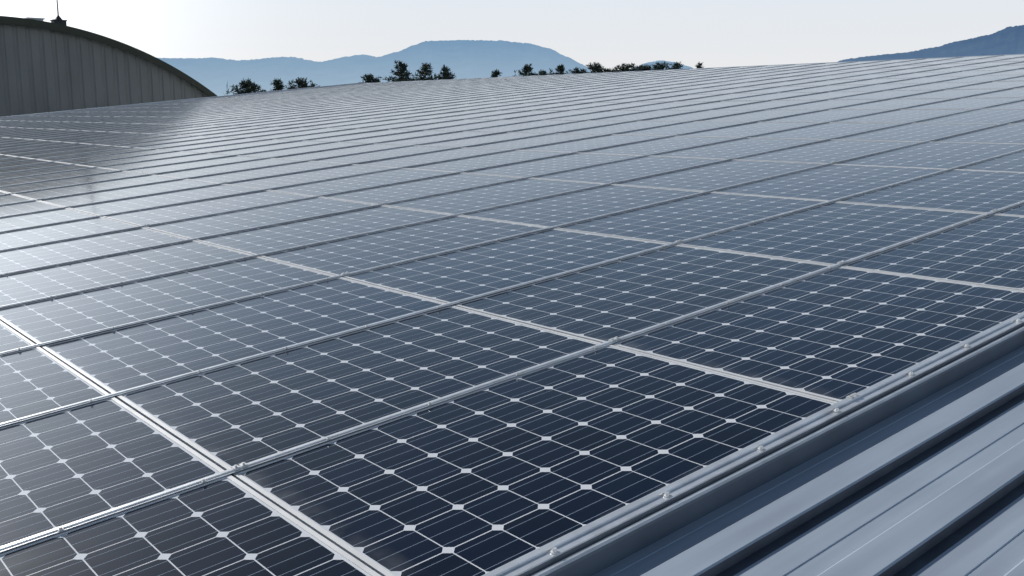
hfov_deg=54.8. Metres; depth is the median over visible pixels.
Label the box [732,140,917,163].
solar panel
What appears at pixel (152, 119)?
solar panel
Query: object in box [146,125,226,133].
solar panel
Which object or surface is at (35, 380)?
solar panel
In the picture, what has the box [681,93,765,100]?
solar panel
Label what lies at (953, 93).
solar panel
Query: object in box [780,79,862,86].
solar panel
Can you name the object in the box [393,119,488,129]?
solar panel
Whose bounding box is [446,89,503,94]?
solar panel
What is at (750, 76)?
solar panel
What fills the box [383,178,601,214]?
solar panel
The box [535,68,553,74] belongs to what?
pine tree
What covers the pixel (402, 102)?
solar panel
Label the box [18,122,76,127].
solar panel
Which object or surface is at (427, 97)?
solar panel
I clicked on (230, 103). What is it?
mounting rail
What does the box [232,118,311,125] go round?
solar panel
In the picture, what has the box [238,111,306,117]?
solar panel
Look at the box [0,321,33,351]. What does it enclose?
solar panel
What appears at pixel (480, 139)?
solar panel
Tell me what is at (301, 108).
mounting rail
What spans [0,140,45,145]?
solar panel
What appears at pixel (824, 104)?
solar panel
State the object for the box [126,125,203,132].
solar panel
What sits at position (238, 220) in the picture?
solar panel
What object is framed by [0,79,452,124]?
mounting rail
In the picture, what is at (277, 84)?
pine tree
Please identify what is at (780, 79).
solar panel
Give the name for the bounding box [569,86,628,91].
solar panel
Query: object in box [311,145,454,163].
solar panel
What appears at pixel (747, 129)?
solar panel
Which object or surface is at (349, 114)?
mounting rail
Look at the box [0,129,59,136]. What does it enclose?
solar panel
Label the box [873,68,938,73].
solar panel
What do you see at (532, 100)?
solar panel
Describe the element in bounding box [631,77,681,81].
solar panel
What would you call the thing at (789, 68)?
solar panel
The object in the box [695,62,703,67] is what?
pine tree
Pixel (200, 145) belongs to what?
solar panel
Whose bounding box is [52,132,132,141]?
solar panel
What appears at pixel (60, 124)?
solar panel
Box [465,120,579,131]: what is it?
solar panel
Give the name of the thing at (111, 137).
solar panel
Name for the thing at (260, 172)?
solar panel
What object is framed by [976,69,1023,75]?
solar panel
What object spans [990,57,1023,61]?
solar panel
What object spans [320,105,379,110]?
solar panel
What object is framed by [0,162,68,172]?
solar panel
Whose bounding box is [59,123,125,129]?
solar panel
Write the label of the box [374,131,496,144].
solar panel
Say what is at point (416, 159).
solar panel
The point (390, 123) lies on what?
mounting rail
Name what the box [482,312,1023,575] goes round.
mounting rail
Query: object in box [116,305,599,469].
solar panel
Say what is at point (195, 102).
mounting rail
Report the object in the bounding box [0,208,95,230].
solar panel
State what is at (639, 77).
solar panel
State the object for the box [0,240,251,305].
solar panel
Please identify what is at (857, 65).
solar panel
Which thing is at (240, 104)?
mounting rail
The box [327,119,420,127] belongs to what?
solar panel
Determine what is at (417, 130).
mounting rail
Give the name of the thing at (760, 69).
solar panel
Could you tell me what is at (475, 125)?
solar panel
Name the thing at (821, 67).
solar panel
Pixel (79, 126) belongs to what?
solar panel
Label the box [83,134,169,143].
solar panel
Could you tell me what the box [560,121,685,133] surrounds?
solar panel
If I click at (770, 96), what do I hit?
solar panel
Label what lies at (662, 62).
mountain
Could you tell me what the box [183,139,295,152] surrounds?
solar panel
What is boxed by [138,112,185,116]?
solar panel
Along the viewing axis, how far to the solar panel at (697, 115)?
14.81 m
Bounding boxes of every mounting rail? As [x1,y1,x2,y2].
[0,55,1000,195]
[0,56,1023,205]
[0,57,958,186]
[0,58,926,179]
[0,60,887,173]
[0,61,1023,217]
[0,63,821,163]
[0,65,766,155]
[0,67,1023,232]
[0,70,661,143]
[0,74,564,133]
[0,75,1023,250]
[0,76,524,130]
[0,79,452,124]
[0,79,460,125]
[0,80,425,122]
[0,80,434,123]
[0,81,409,121]
[0,83,363,118]
[0,85,1023,275]
[0,99,1023,307]
[0,118,1023,354]
[0,148,1023,426]
[0,200,1023,552]
[1,61,857,167]
[1,67,733,151]
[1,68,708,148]
[1,78,478,126]
[2,64,793,158]
[2,82,392,120]
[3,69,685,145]
[3,72,617,138]
[3,75,544,131]
[3,77,496,127]
[4,71,639,140]
[4,73,596,136]
[4,82,386,119]
[5,77,505,128]
[6,74,575,134]
[6,83,369,118]
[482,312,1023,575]
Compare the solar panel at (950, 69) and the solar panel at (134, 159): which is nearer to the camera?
the solar panel at (134, 159)
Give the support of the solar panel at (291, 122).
on the warehouse
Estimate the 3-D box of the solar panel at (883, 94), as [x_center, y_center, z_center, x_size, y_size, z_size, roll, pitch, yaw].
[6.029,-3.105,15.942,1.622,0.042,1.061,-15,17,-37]
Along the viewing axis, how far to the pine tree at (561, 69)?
101.43 m
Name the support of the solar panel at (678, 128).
on the warehouse
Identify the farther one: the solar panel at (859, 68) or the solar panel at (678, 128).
the solar panel at (859, 68)
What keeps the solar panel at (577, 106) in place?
on the warehouse
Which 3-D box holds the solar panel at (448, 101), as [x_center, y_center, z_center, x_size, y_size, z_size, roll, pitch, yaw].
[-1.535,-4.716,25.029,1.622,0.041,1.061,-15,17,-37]
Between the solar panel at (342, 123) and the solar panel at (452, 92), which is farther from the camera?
the solar panel at (452, 92)
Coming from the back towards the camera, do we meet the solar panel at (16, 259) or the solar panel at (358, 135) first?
the solar panel at (358, 135)
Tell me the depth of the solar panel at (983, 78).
17.95 m
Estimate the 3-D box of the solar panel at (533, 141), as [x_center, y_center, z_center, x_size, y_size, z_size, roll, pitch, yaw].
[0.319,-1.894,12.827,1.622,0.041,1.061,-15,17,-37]
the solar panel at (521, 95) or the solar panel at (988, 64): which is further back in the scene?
the solar panel at (521, 95)
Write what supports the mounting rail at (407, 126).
on the warehouse
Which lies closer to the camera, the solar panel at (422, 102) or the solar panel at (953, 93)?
the solar panel at (953, 93)
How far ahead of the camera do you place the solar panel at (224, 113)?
28.19 m
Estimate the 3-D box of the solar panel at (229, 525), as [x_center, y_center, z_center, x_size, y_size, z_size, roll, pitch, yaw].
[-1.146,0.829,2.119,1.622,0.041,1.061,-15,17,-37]
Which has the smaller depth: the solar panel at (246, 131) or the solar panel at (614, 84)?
the solar panel at (246, 131)
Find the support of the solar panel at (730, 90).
on the warehouse
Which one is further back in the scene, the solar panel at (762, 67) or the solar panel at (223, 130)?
the solar panel at (762, 67)
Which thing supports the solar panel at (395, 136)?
on the warehouse
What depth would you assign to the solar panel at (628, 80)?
29.10 m
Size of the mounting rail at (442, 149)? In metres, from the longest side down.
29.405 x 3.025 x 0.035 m
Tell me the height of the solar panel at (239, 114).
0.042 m
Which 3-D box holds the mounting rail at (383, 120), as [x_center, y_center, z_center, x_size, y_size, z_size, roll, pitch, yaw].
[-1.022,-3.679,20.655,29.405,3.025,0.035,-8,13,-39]
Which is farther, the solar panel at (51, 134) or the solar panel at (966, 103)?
the solar panel at (51, 134)
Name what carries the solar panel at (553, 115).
on the warehouse
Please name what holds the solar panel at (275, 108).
on the warehouse
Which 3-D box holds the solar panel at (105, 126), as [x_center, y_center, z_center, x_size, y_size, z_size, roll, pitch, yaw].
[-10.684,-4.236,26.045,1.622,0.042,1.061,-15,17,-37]
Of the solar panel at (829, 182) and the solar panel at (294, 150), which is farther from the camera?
the solar panel at (294, 150)
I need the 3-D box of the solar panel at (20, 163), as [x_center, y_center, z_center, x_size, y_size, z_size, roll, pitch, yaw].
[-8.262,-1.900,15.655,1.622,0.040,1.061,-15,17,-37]
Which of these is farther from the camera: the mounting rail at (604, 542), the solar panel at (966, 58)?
the solar panel at (966, 58)
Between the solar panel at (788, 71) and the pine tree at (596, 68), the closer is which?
the solar panel at (788, 71)
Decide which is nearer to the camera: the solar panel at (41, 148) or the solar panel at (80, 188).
the solar panel at (80, 188)
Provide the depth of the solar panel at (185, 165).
13.36 m
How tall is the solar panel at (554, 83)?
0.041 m
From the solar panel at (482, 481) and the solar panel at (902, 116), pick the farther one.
the solar panel at (902, 116)
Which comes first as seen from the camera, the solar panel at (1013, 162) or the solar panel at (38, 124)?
the solar panel at (1013, 162)
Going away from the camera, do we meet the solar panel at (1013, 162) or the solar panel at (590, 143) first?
the solar panel at (1013, 162)
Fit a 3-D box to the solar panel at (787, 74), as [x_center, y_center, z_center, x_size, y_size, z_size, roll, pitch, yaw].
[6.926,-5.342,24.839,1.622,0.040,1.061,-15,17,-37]
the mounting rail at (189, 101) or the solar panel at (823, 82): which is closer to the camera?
the solar panel at (823, 82)
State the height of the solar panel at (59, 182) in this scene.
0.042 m
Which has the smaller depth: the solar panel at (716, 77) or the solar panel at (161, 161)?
the solar panel at (161, 161)
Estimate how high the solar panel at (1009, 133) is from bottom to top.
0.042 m
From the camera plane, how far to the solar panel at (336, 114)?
23.14 m
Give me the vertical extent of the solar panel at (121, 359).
0.042 m
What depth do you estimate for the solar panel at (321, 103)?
30.09 m
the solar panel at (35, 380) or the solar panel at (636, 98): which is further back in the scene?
the solar panel at (636, 98)
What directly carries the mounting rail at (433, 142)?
on the warehouse
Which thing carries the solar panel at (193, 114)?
on the warehouse
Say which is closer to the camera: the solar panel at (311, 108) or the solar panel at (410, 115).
the solar panel at (410, 115)
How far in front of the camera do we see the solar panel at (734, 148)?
10.34 m
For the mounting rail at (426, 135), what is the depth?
14.57 m
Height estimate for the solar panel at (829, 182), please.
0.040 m
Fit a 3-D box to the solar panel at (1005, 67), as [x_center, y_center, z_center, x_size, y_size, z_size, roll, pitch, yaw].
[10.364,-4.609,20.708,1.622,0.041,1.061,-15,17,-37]
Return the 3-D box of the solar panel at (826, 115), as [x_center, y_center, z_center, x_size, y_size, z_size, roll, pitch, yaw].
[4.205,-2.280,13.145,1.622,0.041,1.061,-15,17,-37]
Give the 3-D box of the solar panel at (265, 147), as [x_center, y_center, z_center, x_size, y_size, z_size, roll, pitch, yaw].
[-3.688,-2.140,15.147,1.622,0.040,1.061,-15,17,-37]
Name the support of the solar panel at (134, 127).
on the warehouse
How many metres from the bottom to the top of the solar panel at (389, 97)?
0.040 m
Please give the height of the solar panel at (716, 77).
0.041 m
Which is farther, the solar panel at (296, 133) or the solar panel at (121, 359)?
the solar panel at (296, 133)
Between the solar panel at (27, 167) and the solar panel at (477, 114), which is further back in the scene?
the solar panel at (477, 114)
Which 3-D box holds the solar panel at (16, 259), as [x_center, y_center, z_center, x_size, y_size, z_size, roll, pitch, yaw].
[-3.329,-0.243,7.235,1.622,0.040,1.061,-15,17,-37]
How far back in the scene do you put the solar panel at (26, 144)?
21.02 m
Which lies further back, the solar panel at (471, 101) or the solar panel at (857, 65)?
the solar panel at (857, 65)
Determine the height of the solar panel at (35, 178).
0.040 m
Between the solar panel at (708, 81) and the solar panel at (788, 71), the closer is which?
the solar panel at (708, 81)
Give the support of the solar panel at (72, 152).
on the warehouse
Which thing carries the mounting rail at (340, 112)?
on the warehouse
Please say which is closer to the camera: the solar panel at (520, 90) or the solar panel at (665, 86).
the solar panel at (665, 86)
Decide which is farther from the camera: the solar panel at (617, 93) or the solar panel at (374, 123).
the solar panel at (617, 93)
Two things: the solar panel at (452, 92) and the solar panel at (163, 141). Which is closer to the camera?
the solar panel at (163, 141)
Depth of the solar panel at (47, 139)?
22.70 m
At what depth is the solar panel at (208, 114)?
29.00 m
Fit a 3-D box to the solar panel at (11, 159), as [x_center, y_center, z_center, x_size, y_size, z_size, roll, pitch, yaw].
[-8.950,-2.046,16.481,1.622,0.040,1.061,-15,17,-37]
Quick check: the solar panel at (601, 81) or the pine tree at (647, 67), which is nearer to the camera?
the solar panel at (601, 81)
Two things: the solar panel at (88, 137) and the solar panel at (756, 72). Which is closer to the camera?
the solar panel at (88, 137)
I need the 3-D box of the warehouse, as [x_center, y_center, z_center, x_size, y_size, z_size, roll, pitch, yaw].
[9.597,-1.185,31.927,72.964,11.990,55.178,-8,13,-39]
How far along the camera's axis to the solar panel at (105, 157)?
15.86 m
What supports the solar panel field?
on the warehouse
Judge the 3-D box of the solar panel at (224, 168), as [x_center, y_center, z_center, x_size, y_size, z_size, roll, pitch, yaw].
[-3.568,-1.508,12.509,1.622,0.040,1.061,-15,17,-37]
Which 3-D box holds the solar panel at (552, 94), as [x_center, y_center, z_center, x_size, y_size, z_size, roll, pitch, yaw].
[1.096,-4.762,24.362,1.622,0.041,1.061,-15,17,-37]
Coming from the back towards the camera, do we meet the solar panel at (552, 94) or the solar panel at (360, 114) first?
the solar panel at (552, 94)
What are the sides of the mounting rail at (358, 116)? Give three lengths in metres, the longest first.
29.405 x 3.025 x 0.035 m
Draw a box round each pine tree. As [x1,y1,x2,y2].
[226,78,265,94]
[270,78,285,90]
[286,77,317,89]
[360,74,381,82]
[382,60,418,81]
[412,63,440,80]
[438,64,455,79]
[491,68,502,76]
[512,64,535,75]
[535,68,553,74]
[553,64,567,74]
[569,67,586,73]
[586,62,612,72]
[615,63,640,71]
[633,64,658,70]
[653,61,671,69]
[671,62,683,68]
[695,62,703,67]
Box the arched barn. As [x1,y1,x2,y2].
[0,16,216,116]
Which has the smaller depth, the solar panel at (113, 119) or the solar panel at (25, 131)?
the solar panel at (25, 131)
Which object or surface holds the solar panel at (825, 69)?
on the warehouse
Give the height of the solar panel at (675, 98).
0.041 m
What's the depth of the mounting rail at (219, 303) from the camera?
5.94 m
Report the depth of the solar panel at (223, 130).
20.34 m
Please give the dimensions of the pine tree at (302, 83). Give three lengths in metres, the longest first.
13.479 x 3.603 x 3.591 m
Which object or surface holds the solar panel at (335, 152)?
on the warehouse
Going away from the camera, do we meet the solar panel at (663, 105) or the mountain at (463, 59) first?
the solar panel at (663, 105)
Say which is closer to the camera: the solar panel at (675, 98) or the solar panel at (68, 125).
the solar panel at (675, 98)
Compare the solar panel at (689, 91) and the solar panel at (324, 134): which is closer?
the solar panel at (324, 134)
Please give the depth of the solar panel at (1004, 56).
25.38 m
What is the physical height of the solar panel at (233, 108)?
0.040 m
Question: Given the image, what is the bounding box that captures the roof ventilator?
[50,0,66,25]
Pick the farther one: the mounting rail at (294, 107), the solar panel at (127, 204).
the mounting rail at (294, 107)
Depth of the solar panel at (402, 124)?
18.00 m
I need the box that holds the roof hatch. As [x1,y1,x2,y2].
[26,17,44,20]
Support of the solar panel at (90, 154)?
on the warehouse
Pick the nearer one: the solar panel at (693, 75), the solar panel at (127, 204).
the solar panel at (127, 204)
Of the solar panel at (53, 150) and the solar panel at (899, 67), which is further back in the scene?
the solar panel at (899, 67)
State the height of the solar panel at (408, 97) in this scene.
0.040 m
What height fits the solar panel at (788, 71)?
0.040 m
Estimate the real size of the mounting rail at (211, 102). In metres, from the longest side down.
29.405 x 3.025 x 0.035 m
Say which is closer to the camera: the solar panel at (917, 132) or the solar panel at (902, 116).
the solar panel at (917, 132)
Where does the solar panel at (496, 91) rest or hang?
on the warehouse
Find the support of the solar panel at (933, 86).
on the warehouse
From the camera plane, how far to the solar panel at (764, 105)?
15.80 m
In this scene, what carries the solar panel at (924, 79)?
on the warehouse
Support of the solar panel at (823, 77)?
on the warehouse
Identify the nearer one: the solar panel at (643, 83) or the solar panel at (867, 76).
the solar panel at (867, 76)
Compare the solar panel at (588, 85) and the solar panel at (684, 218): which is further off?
the solar panel at (588, 85)
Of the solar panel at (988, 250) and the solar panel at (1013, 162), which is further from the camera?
the solar panel at (1013, 162)
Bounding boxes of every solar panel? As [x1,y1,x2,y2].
[0,129,52,134]
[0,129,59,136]
[0,139,32,142]
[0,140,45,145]
[0,141,58,148]
[0,142,70,151]
[0,143,89,154]
[0,157,30,162]
[0,159,49,167]
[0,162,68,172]
[0,164,90,178]
[0,167,117,185]
[0,171,144,192]
[0,194,32,204]
[0,200,60,215]
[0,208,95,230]
[0,216,136,249]
[0,227,186,273]
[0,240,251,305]
[0,256,334,343]
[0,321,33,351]
[0,346,108,422]
[0,397,224,545]
[0,475,380,575]
[6,130,77,137]
[8,144,108,156]
[13,122,63,127]
[13,175,179,199]
[17,131,86,138]
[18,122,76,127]
[23,146,126,158]
[27,131,103,139]
[32,122,89,127]
[36,122,98,128]
[38,132,118,140]
[38,147,147,160]
[38,179,217,206]
[41,277,445,393]
[50,123,109,128]
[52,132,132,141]
[55,149,173,163]
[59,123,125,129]
[67,133,148,142]
[68,184,260,215]
[73,123,137,129]
[76,151,201,166]
[77,117,124,121]
[82,124,150,130]
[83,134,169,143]
[90,117,137,121]
[96,135,193,145]
[99,117,151,122]
[99,153,228,169]
[101,124,169,131]
[102,190,311,225]
[107,117,165,122]
[111,124,183,131]
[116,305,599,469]
[117,136,217,146]
[123,117,181,122]
[123,155,264,173]
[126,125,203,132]
[135,137,239,148]
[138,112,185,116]
[138,117,197,123]
[144,197,375,238]
[146,117,214,123]
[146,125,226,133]
[151,111,208,116]
[153,158,303,177]
[160,138,263,150]
[161,126,243,134]
[164,111,222,116]
[164,117,233,123]
[179,111,237,116]
[179,126,265,135]
[183,118,243,124]
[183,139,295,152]
[188,161,344,182]
[194,118,264,124]
[195,111,253,116]
[196,205,451,254]
[200,127,291,135]
[209,106,256,110]
[210,111,269,116]
[210,140,328,154]
[216,118,287,124]
[222,106,269,110]
[222,127,315,137]
[225,164,394,188]
[227,111,287,116]
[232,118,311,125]
[233,344,836,575]
[236,106,284,110]
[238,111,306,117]
[238,142,366,157]
[248,128,349,138]
[250,106,299,110]
[256,118,337,126]
[257,111,326,117]
[259,215,545,275]
[266,106,315,110]
[269,168,452,195]
[274,144,407,159]
[276,118,365,126]
[276,129,379,139]
[278,111,348,117]
[283,101,331,105]
[283,105,341,110]
[297,101,345,105]
[301,105,360,110]
[301,111,371,117]
[305,119,387,127]
[306,129,414,141]
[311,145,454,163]
[313,100,370,105]
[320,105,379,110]
[320,173,522,203]
[324,111,396,117]
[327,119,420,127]
[329,100,387,105]
[338,130,452,142]
[339,105,400,110]
[342,228,667,302]
[344,96,392,100]
[351,111,423,117]
[355,100,404,104]
[355,147,510,167]
[356,119,456,128]
[359,95,416,100]
[361,104,431,110]
[370,111,452,118]
[373,99,432,104]
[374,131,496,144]
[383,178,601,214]
[384,95,432,99]
[385,104,454,110]
[392,99,452,104]
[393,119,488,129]
[400,94,458,99]
[400,111,483,118]
[405,91,453,95]
[406,150,569,171]
[410,104,480,110]
[413,98,482,104]
[420,132,546,146]
[427,94,476,98]
[427,120,531,130]
[429,90,477,94]
[433,110,525,118]
[436,103,516,110]
[445,98,505,103]
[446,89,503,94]
[446,93,504,98]
[454,244,830,342]
[460,184,703,226]
[461,153,641,176]
[465,103,546,110]
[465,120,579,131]
[465,133,603,148]
[466,86,514,90]
[466,93,525,98]
[468,97,538,103]
[469,110,562,119]
[472,89,520,93]
[489,88,548,93]
[491,85,539,89]
[493,97,564,103]
[495,92,555,97]
[496,103,578,110]
[502,110,603,119]
[510,120,625,132]
[516,84,564,88]
[517,134,663,151]
[518,87,576,92]
[518,91,587,97]
[527,81,574,85]
[528,96,601,102]
[530,156,724,183]
[533,83,591,88]
[538,102,621,109]
[543,110,648,119]
[547,86,606,91]
[551,90,621,96]
[552,80,600,84]
[555,192,825,243]
[559,95,640,102]
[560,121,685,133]
[561,82,619,87]
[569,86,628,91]
[574,102,660,109]
[577,79,626,83]
[578,136,739,154]
[586,90,648,95]
[589,82,639,86]
[593,110,698,120]
[599,95,673,101]
[601,85,661,90]
[604,78,653,82]
[612,75,661,79]
[612,266,1023,401]
[613,89,686,95]
[614,160,822,190]
[615,121,745,135]
[616,101,710,109]
[619,80,678,85]
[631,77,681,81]
[634,84,695,89]
[634,94,718,101]
[638,74,687,78]
[639,110,753,120]
[649,79,709,84]
[649,138,822,158]
[653,88,725,94]
[660,76,711,80]
[660,100,764,109]
[666,73,715,77]
[668,83,732,88]
[673,70,721,74]
[676,122,821,136]
[677,202,984,264]
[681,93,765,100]
[682,78,742,83]
[690,75,742,79]
[693,87,768,93]
[694,71,752,76]
[698,109,821,121]
[706,81,777,87]
[708,68,757,72]
[708,77,777,83]
[711,100,816,109]
[712,164,944,200]
[722,73,782,78]
[722,92,816,100]
[723,70,782,75]
[731,85,820,93]
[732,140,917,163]
[736,67,785,71]
[738,80,818,87]
[743,65,782,68]
[747,122,901,138]
[752,76,815,81]
[754,72,816,77]
[758,109,891,121]
[762,69,813,73]
[764,66,814,70]
[766,99,880,109]
[769,63,818,67]
[776,91,872,99]
[778,84,869,92]
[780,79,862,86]
[790,71,852,76]
[790,74,861,80]
[794,64,853,69]
[794,67,854,72]
[797,62,846,66]
[826,61,876,65]
[826,69,897,75]
[827,90,933,99]
[828,66,889,71]
[829,83,922,91]
[830,73,903,79]
[831,123,996,141]
[832,78,909,84]
[832,109,971,122]
[833,63,885,67]
[833,98,951,108]
[834,142,1023,168]
[835,169,1023,212]
[842,214,1023,290]
[865,59,915,63]
[866,61,926,66]
[871,64,933,69]
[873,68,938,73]
[873,71,955,78]
[881,76,966,83]
[884,82,980,90]
[892,88,1005,98]
[896,57,956,62]
[900,60,962,65]
[903,97,1023,108]
[909,62,979,68]
[913,109,1023,123]
[915,66,988,72]
[927,70,1003,76]
[930,124,1023,143]
[934,74,1023,82]
[938,56,990,60]
[944,58,1007,63]
[944,81,1023,89]
[955,61,1021,66]
[956,150,1023,171]
[962,88,1023,97]
[965,65,1023,70]
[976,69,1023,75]
[980,54,1023,58]
[982,100,1023,108]
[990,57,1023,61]
[994,203,1023,215]
[996,76,1023,80]
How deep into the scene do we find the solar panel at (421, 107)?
23.31 m
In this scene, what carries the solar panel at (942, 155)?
on the warehouse
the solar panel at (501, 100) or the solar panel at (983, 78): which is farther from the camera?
the solar panel at (501, 100)
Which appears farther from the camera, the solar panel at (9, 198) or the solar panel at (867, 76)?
the solar panel at (867, 76)
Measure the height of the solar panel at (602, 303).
0.042 m
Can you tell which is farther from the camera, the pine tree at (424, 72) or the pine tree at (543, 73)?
the pine tree at (543, 73)
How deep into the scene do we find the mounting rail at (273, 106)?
30.45 m
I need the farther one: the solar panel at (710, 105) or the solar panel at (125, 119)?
the solar panel at (125, 119)
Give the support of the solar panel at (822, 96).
on the warehouse
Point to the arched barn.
(45, 67)
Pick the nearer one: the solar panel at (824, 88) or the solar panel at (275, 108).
the solar panel at (824, 88)
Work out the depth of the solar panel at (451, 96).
27.81 m
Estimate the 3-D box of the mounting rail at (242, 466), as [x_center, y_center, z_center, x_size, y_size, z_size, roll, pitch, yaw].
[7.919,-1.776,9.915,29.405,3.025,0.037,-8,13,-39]
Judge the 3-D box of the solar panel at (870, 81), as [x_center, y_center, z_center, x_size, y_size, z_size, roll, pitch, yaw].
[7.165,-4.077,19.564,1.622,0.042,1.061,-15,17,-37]
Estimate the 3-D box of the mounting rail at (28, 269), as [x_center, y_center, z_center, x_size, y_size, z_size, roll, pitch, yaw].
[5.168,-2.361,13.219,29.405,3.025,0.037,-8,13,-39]
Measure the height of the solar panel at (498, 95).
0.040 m
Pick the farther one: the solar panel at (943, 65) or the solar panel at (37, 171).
the solar panel at (943, 65)
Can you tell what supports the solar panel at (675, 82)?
on the warehouse
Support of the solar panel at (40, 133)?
on the warehouse
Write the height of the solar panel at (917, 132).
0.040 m
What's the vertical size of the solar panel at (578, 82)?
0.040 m
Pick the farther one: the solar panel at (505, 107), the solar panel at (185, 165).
the solar panel at (505, 107)
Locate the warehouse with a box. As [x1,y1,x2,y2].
[0,54,1023,575]
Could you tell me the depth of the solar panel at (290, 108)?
28.27 m
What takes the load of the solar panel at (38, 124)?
on the warehouse
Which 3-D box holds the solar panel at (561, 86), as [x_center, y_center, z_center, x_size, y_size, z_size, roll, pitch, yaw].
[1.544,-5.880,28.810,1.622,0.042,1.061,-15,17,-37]
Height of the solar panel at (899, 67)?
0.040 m
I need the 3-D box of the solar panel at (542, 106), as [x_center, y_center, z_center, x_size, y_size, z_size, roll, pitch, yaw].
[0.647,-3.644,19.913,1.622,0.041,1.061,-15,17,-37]
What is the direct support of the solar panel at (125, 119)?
on the warehouse
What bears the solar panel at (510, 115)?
on the warehouse
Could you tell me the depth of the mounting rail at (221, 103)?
37.11 m
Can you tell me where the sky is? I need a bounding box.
[0,0,1023,69]
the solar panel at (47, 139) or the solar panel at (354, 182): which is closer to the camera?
the solar panel at (354, 182)
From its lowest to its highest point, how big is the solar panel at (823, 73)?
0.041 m
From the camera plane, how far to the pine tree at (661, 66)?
111.11 m
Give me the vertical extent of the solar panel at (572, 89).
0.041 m
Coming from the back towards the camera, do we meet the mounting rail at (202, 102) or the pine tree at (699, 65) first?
the pine tree at (699, 65)
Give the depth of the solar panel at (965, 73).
19.77 m
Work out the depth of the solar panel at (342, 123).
19.64 m
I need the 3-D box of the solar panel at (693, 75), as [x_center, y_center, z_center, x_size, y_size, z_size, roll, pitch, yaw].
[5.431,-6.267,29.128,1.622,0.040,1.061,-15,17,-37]
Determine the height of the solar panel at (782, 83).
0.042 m
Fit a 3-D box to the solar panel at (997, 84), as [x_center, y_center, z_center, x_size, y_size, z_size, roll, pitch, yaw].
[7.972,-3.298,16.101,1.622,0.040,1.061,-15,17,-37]
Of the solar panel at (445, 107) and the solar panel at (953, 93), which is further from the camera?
the solar panel at (445, 107)
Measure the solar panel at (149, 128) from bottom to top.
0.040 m
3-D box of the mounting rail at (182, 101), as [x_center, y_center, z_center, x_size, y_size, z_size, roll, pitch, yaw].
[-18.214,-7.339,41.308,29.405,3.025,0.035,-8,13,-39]
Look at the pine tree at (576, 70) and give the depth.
105.26 m
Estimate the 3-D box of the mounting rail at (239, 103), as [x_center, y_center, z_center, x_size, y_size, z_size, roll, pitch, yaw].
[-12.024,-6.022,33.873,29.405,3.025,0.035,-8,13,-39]
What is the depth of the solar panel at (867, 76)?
21.43 m
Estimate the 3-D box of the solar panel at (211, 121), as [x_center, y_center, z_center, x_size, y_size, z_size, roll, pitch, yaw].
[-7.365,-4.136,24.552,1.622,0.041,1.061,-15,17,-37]
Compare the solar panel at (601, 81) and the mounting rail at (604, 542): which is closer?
the mounting rail at (604, 542)
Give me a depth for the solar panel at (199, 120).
25.53 m
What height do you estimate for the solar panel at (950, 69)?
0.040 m
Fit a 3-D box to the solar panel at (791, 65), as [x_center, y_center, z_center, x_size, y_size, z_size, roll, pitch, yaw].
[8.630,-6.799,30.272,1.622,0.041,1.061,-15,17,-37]
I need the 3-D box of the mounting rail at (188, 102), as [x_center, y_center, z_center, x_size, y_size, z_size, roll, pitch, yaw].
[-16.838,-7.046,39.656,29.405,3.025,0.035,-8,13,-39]
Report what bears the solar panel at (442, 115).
on the warehouse
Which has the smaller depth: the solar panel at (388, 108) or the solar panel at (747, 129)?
the solar panel at (747, 129)
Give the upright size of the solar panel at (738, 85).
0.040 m
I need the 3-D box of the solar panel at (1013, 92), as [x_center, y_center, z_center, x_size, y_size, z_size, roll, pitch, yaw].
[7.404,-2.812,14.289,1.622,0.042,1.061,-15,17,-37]
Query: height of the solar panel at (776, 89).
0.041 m
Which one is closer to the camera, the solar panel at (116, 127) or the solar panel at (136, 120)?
the solar panel at (116, 127)
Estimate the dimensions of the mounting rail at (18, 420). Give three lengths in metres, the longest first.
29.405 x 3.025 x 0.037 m
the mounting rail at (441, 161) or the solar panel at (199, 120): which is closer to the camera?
the mounting rail at (441, 161)
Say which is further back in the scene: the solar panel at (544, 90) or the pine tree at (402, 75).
the pine tree at (402, 75)
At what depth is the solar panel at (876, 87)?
17.79 m
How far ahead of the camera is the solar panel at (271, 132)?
18.68 m
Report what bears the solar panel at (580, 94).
on the warehouse
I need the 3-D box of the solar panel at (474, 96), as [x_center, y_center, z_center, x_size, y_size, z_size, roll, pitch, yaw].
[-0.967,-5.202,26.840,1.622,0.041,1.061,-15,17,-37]
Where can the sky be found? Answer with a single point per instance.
(609, 33)
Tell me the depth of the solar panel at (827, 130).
11.33 m
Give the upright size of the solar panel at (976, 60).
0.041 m
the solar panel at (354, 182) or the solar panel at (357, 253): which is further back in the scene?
the solar panel at (354, 182)
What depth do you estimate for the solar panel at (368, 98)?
31.07 m
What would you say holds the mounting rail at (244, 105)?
on the warehouse
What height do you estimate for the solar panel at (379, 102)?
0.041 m
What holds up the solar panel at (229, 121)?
on the warehouse
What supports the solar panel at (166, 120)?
on the warehouse
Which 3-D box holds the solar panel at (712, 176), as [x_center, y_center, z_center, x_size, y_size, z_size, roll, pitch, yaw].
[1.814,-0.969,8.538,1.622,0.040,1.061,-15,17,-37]
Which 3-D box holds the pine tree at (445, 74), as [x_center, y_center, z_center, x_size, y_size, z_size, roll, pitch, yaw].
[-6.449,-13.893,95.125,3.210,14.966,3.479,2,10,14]
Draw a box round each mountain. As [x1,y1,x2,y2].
[158,40,590,95]
[632,60,692,68]
[838,25,1023,61]
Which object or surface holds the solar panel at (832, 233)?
on the warehouse
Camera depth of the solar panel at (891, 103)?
14.16 m
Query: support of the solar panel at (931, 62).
on the warehouse
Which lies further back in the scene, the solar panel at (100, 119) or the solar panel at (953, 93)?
the solar panel at (100, 119)

